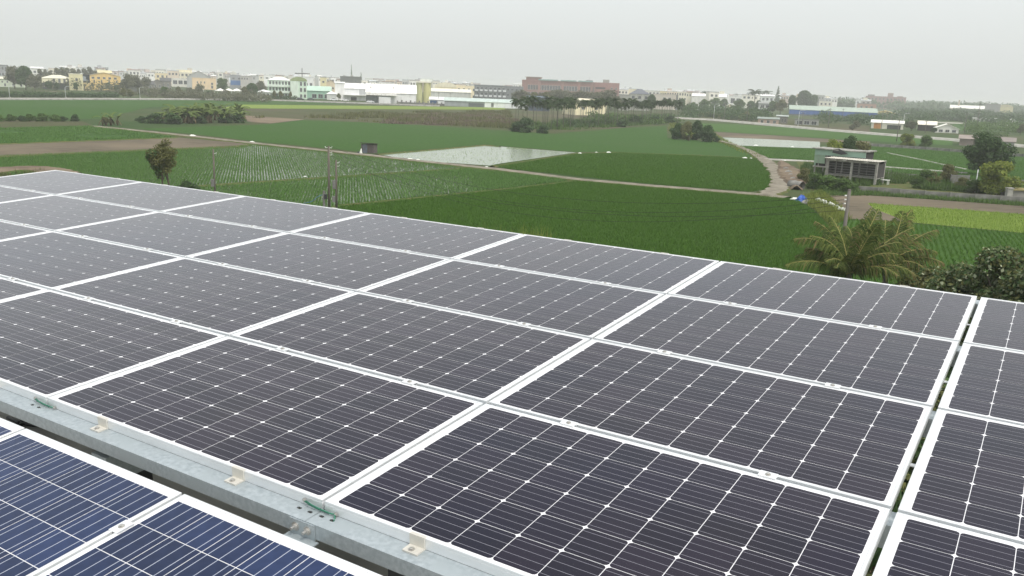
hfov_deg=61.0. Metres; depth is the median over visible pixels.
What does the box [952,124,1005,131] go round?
rice field
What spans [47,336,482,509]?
solar panel
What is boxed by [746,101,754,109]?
tree
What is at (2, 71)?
apartment block
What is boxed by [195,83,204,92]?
tree
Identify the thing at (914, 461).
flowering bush
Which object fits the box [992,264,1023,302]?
flowering bush
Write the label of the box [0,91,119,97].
hedge
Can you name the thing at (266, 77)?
town house
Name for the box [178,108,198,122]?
banana plant
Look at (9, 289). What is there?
solar panel
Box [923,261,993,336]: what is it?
flowering bush
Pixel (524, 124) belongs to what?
shrub
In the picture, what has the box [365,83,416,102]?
factory hall
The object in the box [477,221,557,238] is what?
weeds
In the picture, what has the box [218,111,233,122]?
banana plant
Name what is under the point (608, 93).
tree
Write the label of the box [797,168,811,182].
shrub
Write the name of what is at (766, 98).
house
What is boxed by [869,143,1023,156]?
field wall
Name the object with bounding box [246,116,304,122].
bare field
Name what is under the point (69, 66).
town house
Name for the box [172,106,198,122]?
banana plant
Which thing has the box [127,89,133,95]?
tree
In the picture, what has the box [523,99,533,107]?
areca palm
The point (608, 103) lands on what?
areca palm
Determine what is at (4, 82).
warehouse
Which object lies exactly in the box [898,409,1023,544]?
solar panel
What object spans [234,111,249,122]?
banana plant
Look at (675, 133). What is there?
tree
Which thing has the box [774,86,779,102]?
tree
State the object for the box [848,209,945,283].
coconut palm
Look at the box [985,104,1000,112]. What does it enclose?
grey silo block
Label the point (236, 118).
shrub
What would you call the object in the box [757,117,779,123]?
farm shed
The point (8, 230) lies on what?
solar panel
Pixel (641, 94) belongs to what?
villa
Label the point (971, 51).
sky
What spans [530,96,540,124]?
areca palm
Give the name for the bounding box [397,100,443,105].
yard wall
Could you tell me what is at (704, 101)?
tree
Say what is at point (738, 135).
ploughed field
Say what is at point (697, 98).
warehouse
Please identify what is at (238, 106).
banana plant
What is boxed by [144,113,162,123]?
shrub
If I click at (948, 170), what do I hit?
shrub
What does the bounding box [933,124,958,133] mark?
gable house
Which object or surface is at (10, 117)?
shrub
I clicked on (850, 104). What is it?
tree
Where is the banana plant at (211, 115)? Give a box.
[203,108,219,122]
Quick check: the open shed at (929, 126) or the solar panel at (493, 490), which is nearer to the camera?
the solar panel at (493, 490)
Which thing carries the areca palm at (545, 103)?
on the scrub field at (291, 113)
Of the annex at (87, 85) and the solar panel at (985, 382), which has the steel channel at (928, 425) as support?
the solar panel at (985, 382)
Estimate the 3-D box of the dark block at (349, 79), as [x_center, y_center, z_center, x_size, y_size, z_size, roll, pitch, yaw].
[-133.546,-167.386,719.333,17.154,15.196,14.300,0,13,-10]
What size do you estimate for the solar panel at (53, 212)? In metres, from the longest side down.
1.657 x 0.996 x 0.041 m
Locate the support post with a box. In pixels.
[388,569,403,575]
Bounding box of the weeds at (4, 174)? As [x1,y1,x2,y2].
[0,167,50,176]
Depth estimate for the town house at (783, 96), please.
1013.18 m
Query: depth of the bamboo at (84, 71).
657.88 m
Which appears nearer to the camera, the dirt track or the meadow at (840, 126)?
the dirt track
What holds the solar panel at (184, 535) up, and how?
on the support rail
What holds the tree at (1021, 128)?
on the ground
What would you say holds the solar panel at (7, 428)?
on the support rail
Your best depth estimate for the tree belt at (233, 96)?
419.06 m
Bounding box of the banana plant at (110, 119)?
[101,112,115,125]
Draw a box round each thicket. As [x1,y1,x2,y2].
[580,110,684,124]
[679,101,772,120]
[811,109,937,125]
[961,119,1023,136]
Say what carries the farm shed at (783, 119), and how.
on the meadow at (840, 126)
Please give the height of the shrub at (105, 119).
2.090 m
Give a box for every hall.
[42,75,69,89]
[90,70,120,89]
[326,91,335,99]
[344,83,365,100]
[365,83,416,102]
[435,82,456,88]
[729,95,741,105]
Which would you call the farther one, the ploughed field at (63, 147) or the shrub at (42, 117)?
the shrub at (42, 117)
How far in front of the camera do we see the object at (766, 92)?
963.57 m
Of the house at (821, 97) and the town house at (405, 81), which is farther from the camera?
the house at (821, 97)
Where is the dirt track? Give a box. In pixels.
[721,141,789,194]
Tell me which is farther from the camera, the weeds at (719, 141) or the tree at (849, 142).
the weeds at (719, 141)
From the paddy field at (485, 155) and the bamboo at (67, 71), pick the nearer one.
the paddy field at (485, 155)
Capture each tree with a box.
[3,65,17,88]
[15,65,31,89]
[25,73,41,89]
[44,81,52,88]
[54,82,59,90]
[118,73,136,88]
[119,88,126,97]
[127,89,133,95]
[133,74,145,89]
[141,77,150,87]
[145,139,178,185]
[160,87,170,93]
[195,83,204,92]
[217,78,227,89]
[241,86,248,93]
[246,83,257,93]
[256,80,266,90]
[511,89,528,99]
[541,91,550,96]
[547,90,556,107]
[554,89,563,98]
[560,90,570,97]
[567,91,576,98]
[574,90,583,97]
[581,91,588,98]
[587,92,599,98]
[593,91,605,99]
[598,90,614,105]
[603,90,622,110]
[647,94,655,108]
[669,122,681,139]
[679,98,685,108]
[680,121,692,139]
[691,119,703,139]
[698,124,715,141]
[699,99,710,106]
[709,98,722,104]
[713,136,719,141]
[720,98,728,106]
[733,99,745,106]
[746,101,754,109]
[768,101,777,114]
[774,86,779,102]
[775,99,787,112]
[788,95,796,106]
[796,90,812,105]
[811,94,818,105]
[826,139,843,148]
[837,102,843,106]
[841,134,857,149]
[846,102,854,106]
[849,124,856,130]
[853,120,860,126]
[855,140,870,149]
[899,133,915,145]
[904,120,917,128]
[919,135,932,146]
[961,131,1018,170]
[978,160,1023,194]
[1016,124,1023,132]
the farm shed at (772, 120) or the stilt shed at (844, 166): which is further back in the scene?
the farm shed at (772, 120)
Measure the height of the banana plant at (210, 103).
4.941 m
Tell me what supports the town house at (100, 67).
on the ground
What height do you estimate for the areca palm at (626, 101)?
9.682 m
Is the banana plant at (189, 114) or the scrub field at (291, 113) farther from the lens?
the scrub field at (291, 113)
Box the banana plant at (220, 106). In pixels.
[215,105,226,116]
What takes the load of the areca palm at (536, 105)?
on the scrub field at (291, 113)
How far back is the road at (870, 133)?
329.35 m
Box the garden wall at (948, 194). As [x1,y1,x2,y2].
[859,186,1023,201]
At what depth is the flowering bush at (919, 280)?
45.28 m
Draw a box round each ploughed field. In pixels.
[0,138,243,155]
[716,132,869,142]
[833,195,1023,220]
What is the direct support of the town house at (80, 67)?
on the ground
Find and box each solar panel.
[0,170,139,194]
[0,186,52,202]
[0,195,156,230]
[0,221,49,239]
[0,231,182,290]
[0,277,47,300]
[0,290,225,404]
[0,418,24,438]
[0,429,181,575]
[38,494,381,575]
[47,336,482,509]
[52,257,353,336]
[55,212,285,257]
[57,182,241,211]
[161,196,366,232]
[186,233,449,291]
[231,292,589,404]
[290,213,522,258]
[325,404,889,575]
[359,259,663,339]
[453,234,718,294]
[489,339,931,515]
[594,294,957,412]
[668,261,976,345]
[872,512,1023,575]
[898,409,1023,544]
[938,343,1023,425]
[964,297,1023,352]
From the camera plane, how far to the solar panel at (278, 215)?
7.98 m
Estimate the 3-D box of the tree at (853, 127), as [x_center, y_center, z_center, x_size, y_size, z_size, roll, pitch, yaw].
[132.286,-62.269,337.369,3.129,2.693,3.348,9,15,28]
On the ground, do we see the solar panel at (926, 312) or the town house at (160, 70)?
the town house at (160, 70)
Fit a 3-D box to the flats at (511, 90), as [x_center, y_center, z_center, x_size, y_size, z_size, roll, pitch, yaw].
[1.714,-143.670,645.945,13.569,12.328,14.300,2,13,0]
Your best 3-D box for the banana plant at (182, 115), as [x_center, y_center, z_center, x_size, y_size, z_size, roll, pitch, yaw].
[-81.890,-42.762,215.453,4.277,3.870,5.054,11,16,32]
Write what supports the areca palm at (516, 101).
on the scrub field at (291, 113)
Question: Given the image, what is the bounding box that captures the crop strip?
[226,105,504,109]
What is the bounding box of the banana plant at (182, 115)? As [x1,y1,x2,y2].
[173,108,188,121]
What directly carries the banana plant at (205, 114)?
on the ground
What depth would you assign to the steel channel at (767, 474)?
3.20 m
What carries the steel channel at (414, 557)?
on the support post
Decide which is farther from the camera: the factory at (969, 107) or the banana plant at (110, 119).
the factory at (969, 107)
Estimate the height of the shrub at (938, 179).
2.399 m
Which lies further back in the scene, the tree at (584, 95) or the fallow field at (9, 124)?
the tree at (584, 95)
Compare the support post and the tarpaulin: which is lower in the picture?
the support post
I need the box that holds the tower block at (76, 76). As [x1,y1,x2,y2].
[68,73,83,90]
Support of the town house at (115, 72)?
on the ground
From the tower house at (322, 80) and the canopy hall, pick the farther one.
the tower house at (322, 80)
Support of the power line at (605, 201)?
attached to the wooden pole at (324, 194)
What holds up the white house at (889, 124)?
on the ground
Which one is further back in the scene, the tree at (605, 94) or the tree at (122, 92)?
the tree at (605, 94)
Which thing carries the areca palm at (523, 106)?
on the scrub field at (291, 113)
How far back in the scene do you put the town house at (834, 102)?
938.50 m
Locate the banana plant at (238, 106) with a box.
[229,103,249,109]
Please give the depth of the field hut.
147.28 m
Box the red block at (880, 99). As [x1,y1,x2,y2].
[866,93,905,109]
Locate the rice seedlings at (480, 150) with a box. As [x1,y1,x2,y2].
[398,147,552,164]
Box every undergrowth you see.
[552,112,673,127]
[867,367,953,573]
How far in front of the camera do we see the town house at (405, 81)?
822.39 m
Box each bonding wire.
[34,397,55,408]
[302,498,337,521]
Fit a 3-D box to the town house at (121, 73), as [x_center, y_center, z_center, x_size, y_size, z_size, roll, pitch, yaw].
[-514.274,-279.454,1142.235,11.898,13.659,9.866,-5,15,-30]
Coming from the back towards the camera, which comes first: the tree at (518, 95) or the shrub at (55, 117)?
the tree at (518, 95)
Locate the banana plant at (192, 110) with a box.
[183,108,201,123]
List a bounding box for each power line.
[333,147,844,203]
[333,156,843,221]
[334,152,843,212]
[338,163,842,216]
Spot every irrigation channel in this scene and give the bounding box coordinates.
[765,158,813,161]
[886,166,967,172]
[887,152,968,169]
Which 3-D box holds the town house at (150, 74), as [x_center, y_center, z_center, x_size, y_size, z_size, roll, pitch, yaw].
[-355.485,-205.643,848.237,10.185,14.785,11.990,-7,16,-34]
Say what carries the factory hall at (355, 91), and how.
on the ground
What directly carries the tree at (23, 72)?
on the ground
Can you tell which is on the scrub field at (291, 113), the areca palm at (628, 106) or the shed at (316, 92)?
the areca palm at (628, 106)
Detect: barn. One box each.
[958,135,978,145]
[1001,137,1016,146]
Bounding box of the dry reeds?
[379,112,520,125]
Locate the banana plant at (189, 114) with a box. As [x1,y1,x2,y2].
[177,105,200,123]
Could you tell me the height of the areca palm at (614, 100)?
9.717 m
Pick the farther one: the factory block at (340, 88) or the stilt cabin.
the factory block at (340, 88)
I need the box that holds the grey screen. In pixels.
[950,174,969,183]
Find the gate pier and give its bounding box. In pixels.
[1005,187,1014,195]
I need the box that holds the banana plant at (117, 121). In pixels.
[108,113,121,125]
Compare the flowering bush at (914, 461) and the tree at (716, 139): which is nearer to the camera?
the flowering bush at (914, 461)
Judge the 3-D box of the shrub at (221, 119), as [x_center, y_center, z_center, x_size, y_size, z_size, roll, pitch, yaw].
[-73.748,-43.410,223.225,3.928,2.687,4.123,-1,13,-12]
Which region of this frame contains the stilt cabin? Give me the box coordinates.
[812,147,876,177]
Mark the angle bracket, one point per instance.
(303, 529)
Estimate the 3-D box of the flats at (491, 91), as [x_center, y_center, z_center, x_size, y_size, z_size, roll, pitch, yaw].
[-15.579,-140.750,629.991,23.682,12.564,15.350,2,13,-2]
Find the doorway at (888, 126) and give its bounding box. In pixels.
[887,125,900,129]
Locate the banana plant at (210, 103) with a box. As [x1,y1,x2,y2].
[203,102,224,119]
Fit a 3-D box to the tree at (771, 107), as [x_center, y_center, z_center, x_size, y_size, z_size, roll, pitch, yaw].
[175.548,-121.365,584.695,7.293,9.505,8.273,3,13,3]
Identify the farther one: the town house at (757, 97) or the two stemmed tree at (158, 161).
the town house at (757, 97)
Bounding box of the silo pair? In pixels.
[416,78,432,102]
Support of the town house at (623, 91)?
on the ground
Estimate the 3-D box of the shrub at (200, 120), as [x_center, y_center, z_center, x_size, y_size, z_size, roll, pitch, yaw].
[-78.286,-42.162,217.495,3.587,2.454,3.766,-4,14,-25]
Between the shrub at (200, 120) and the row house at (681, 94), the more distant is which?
the row house at (681, 94)
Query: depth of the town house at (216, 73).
1154.03 m
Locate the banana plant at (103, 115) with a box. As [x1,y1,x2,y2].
[92,114,106,125]
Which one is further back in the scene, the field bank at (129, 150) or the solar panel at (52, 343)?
the field bank at (129, 150)
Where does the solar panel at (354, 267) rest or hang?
on the steel channel at (928, 425)
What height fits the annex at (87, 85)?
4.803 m
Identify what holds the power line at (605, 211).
attached to the concrete pole at (848, 195)
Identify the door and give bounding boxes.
[363,144,366,152]
[874,123,880,128]
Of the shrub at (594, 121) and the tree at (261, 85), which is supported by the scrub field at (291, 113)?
the shrub at (594, 121)
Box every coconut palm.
[784,207,915,283]
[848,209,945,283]
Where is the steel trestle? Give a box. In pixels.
[91,450,152,480]
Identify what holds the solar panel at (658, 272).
on the steel channel at (880, 327)
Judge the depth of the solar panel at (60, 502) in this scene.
3.06 m
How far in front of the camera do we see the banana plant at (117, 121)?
196.47 m
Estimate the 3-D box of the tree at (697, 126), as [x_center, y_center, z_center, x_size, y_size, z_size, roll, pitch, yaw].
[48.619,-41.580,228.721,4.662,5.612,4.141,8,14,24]
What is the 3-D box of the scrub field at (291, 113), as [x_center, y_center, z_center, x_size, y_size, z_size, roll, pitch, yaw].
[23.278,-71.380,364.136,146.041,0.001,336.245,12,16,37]
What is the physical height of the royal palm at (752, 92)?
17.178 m
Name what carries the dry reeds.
on the scrub field at (291, 113)
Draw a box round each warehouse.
[0,76,24,87]
[431,88,470,97]
[562,98,607,114]
[692,93,726,106]
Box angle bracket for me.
[283,516,318,546]
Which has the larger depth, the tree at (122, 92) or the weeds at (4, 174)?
the tree at (122, 92)
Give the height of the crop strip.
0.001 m
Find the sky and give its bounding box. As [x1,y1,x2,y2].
[0,0,1023,105]
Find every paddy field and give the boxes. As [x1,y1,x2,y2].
[0,145,458,185]
[201,170,567,206]
[385,146,575,164]
[722,137,819,147]
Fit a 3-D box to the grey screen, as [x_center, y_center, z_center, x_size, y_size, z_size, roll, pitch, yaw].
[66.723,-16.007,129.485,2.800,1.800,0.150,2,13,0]
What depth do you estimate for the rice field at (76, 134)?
164.09 m
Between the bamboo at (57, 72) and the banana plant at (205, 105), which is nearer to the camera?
the banana plant at (205, 105)
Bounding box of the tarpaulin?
[797,195,806,201]
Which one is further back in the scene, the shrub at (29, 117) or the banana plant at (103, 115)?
the shrub at (29, 117)
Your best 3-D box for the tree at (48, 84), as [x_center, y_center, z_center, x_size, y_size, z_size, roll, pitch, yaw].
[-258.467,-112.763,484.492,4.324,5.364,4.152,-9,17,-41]
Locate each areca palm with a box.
[511,98,525,116]
[518,103,528,110]
[520,96,534,115]
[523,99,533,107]
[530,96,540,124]
[531,102,540,118]
[540,100,551,124]
[542,96,553,121]
[545,103,556,127]
[552,97,563,126]
[553,102,563,128]
[560,101,570,127]
[563,97,574,120]
[565,101,575,122]
[569,97,578,120]
[577,103,586,123]
[582,99,591,122]
[585,102,596,126]
[593,98,604,125]
[602,101,612,124]
[609,98,620,123]
[615,104,623,122]
[620,98,631,117]
[623,104,630,113]
[630,100,639,120]
[639,102,647,119]
[644,104,652,119]
[660,99,670,117]
[674,101,683,122]
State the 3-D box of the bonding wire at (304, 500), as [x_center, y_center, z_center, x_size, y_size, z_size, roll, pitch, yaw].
[-0.670,0.800,3.009,0.169,0.104,0.026,10,19,31]
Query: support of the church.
on the ground
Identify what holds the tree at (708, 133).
on the rice field at (351, 136)
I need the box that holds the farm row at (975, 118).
[973,117,997,121]
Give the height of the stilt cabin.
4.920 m
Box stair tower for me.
[290,77,306,98]
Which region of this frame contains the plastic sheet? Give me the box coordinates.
[815,198,844,209]
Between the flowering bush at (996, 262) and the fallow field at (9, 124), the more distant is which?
the fallow field at (9, 124)
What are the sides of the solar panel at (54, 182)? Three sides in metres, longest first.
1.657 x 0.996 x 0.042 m
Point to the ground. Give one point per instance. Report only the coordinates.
(126, 119)
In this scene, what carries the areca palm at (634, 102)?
on the scrub field at (291, 113)
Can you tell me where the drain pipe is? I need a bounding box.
[787,180,804,189]
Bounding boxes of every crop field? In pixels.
[838,220,1023,284]
[869,204,1023,232]
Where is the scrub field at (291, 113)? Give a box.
[243,109,670,132]
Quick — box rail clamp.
[108,520,134,533]
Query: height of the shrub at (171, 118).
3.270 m
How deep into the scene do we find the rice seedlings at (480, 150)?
153.12 m
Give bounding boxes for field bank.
[0,137,176,144]
[0,144,249,156]
[198,168,461,186]
[331,180,573,207]
[375,145,500,154]
[490,152,753,166]
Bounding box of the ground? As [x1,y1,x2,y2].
[0,71,1023,575]
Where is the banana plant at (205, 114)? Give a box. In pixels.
[202,109,214,122]
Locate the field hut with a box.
[360,142,376,153]
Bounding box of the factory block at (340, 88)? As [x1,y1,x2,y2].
[334,81,344,99]
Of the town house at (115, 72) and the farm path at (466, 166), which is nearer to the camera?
the farm path at (466, 166)
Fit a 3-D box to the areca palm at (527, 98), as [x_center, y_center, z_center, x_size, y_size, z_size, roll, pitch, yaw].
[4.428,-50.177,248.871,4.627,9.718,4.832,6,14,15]
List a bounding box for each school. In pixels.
[267,77,290,98]
[522,76,619,96]
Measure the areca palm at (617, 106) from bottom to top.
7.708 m
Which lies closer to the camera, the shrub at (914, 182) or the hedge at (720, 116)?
the shrub at (914, 182)
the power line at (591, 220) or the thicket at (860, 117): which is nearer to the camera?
the power line at (591, 220)
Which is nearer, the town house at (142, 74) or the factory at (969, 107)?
the town house at (142, 74)
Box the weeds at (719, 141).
[667,122,761,156]
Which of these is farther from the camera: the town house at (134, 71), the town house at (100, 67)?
the town house at (134, 71)
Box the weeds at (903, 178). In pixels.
[798,160,1023,193]
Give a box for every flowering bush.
[892,438,925,510]
[893,265,942,288]
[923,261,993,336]
[923,377,948,437]
[953,244,1023,345]
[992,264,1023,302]
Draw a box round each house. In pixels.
[30,66,42,74]
[65,65,75,73]
[76,64,85,73]
[96,65,104,70]
[109,70,118,75]
[119,70,124,79]
[128,69,140,79]
[140,71,146,78]
[141,81,154,89]
[144,69,154,80]
[154,79,162,88]
[155,69,165,72]
[160,78,170,87]
[167,70,178,85]
[171,78,186,86]
[192,78,215,89]
[214,70,218,83]
[217,72,236,79]
[223,71,229,85]
[240,73,251,87]
[248,73,258,85]
[259,74,265,81]
[264,75,274,85]
[315,75,321,85]
[320,76,326,85]
[326,80,334,92]
[329,75,338,81]
[382,79,394,83]
[402,79,408,84]
[410,80,418,84]
[431,80,439,87]
[619,87,628,94]
[644,90,659,93]
[654,94,677,109]
[667,91,676,93]
[677,91,686,104]
[684,90,693,104]
[706,91,718,105]
[719,91,729,102]
[742,94,751,107]
[752,94,759,102]
[758,102,770,113]
[760,94,774,101]
[780,93,788,105]
[817,95,824,105]
[819,101,832,106]
[824,96,830,100]
[831,98,837,106]
[855,99,860,107]
[857,103,876,107]
[861,98,871,102]
[871,119,904,129]
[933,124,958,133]
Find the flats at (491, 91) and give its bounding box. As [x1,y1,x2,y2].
[474,84,506,98]
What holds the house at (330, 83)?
on the ground
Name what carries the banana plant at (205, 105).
on the ground
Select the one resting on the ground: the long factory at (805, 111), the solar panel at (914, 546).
the long factory at (805, 111)
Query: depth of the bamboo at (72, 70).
640.59 m
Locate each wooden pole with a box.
[211,149,216,190]
[303,146,331,207]
[332,160,337,207]
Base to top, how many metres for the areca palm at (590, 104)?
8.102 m
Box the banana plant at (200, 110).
[194,106,211,119]
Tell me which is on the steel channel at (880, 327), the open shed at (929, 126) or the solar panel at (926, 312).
the solar panel at (926, 312)
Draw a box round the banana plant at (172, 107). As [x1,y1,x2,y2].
[161,104,185,114]
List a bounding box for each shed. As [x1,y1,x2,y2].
[307,86,331,98]
[429,97,444,103]
[444,97,524,108]
[526,96,547,110]
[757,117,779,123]
[776,115,788,123]
[824,156,885,184]
[917,120,937,130]
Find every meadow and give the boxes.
[699,114,869,131]
[796,161,1000,194]
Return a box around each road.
[0,98,439,106]
[675,117,1023,147]
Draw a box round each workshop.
[186,71,210,87]
[229,75,240,88]
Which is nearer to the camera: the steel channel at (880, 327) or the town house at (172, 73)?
the steel channel at (880, 327)
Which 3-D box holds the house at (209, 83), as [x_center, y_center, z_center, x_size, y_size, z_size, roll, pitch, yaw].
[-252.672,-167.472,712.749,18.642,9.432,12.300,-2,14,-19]
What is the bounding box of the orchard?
[893,107,1023,124]
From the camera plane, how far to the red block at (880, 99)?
1257.04 m
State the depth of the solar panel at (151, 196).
8.86 m
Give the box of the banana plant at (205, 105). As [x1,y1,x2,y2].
[197,103,220,122]
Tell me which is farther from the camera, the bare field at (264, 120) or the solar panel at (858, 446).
the bare field at (264, 120)
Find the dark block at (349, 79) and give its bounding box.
[340,76,360,82]
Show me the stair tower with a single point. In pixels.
(298, 85)
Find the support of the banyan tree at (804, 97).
on the ground
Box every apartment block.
[0,65,7,76]
[155,73,166,79]
[179,68,192,78]
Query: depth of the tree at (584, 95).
517.81 m
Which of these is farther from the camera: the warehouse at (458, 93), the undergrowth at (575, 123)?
the warehouse at (458, 93)
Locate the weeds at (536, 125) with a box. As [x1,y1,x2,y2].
[531,116,674,129]
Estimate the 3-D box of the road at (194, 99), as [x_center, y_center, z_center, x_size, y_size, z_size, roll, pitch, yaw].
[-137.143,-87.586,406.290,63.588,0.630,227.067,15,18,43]
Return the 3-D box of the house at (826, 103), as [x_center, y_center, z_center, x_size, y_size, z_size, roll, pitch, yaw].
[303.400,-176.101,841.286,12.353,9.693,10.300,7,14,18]
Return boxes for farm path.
[0,166,80,173]
[94,126,790,198]
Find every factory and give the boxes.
[788,105,877,116]
[950,100,984,110]
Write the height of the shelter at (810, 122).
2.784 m
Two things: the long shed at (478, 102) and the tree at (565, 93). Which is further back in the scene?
the tree at (565, 93)
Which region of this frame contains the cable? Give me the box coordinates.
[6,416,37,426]
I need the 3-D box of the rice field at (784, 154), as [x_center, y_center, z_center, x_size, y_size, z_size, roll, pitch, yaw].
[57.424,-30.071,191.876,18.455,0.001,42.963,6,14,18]
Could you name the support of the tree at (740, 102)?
on the ground
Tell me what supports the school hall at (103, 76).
on the ground
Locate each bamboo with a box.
[37,68,43,76]
[53,67,60,74]
[60,67,66,75]
[65,67,69,76]
[70,68,78,73]
[81,68,88,74]
[87,66,93,74]
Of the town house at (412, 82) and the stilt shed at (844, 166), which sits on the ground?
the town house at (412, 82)
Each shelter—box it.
[795,118,819,125]
[1001,187,1023,196]
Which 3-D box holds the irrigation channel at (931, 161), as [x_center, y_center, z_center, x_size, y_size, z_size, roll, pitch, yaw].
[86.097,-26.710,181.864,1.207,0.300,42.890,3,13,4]
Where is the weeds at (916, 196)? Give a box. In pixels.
[813,188,1023,205]
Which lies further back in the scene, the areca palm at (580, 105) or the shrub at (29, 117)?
the areca palm at (580, 105)
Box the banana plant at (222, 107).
[213,103,230,114]
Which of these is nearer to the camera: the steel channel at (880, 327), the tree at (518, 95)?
the steel channel at (880, 327)
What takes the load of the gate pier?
on the ground
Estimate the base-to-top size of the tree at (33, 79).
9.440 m
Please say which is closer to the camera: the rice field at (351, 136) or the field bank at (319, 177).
the field bank at (319, 177)
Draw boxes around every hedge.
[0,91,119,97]
[262,95,297,99]
[698,112,742,119]
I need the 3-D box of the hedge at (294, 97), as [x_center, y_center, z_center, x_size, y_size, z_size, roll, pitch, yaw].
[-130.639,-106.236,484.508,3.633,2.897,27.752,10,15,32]
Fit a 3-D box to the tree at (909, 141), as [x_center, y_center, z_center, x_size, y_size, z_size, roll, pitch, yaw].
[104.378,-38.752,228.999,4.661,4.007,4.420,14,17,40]
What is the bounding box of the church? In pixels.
[295,73,313,85]
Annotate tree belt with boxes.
[27,73,121,91]
[114,85,273,102]
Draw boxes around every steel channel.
[0,388,320,528]
[7,277,895,547]
[20,224,935,437]
[28,190,961,366]
[73,172,979,317]
[305,509,493,575]
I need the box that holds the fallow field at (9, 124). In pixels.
[0,120,91,127]
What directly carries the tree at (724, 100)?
on the ground
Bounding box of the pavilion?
[257,89,270,94]
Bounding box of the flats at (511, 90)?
[507,86,523,98]
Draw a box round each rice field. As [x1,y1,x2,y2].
[0,100,339,118]
[0,126,169,142]
[135,120,751,156]
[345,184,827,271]
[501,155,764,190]
[702,123,951,144]
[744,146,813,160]
[872,147,1023,179]
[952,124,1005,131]
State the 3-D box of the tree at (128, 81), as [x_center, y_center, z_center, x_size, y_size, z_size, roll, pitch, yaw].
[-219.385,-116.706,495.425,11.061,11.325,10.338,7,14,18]
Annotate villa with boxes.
[629,89,649,110]
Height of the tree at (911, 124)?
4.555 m
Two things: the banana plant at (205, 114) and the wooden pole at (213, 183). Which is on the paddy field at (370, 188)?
the wooden pole at (213, 183)
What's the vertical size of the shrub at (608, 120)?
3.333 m
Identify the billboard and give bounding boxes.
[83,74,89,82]
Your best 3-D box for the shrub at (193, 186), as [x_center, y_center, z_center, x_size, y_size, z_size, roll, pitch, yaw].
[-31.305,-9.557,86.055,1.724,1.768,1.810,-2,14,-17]
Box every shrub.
[5,114,16,120]
[16,115,26,121]
[25,114,35,120]
[34,113,48,120]
[49,114,61,121]
[70,114,79,120]
[101,117,109,123]
[134,116,144,122]
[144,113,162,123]
[161,112,182,123]
[177,179,191,187]
[189,183,200,189]
[193,115,206,123]
[217,114,232,122]
[229,112,246,122]
[509,123,519,131]
[512,117,533,132]
[536,124,548,133]
[588,119,597,125]
[602,117,612,123]
[615,119,628,126]
[629,115,643,123]
[664,115,675,122]
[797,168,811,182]
[805,172,821,188]
[816,174,838,190]
[832,177,858,191]
[909,176,924,188]
[919,168,934,183]
[926,171,942,184]
[939,163,958,181]
[954,177,968,186]
[963,179,979,192]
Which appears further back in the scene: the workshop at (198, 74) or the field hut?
the workshop at (198, 74)
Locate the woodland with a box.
[781,94,1023,111]
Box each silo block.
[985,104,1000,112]
[1000,105,1012,112]
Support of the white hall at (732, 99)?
on the ground
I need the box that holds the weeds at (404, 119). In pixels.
[252,109,513,127]
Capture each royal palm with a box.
[746,89,762,103]
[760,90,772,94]
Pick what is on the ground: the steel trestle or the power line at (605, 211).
the steel trestle
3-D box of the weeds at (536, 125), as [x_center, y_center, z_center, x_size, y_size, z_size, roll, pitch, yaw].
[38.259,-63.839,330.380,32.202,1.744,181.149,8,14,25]
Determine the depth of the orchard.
669.00 m
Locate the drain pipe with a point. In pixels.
(790, 183)
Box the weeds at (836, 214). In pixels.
[803,189,851,223]
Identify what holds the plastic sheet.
on the ploughed field at (859, 206)
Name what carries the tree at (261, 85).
on the ground
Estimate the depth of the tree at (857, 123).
361.18 m
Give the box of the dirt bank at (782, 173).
[777,160,805,189]
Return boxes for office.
[456,85,473,97]
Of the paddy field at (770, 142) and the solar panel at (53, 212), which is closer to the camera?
the solar panel at (53, 212)
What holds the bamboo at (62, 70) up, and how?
on the ground
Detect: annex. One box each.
[83,83,90,90]
[619,94,629,110]
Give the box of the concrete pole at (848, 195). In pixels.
[836,189,850,276]

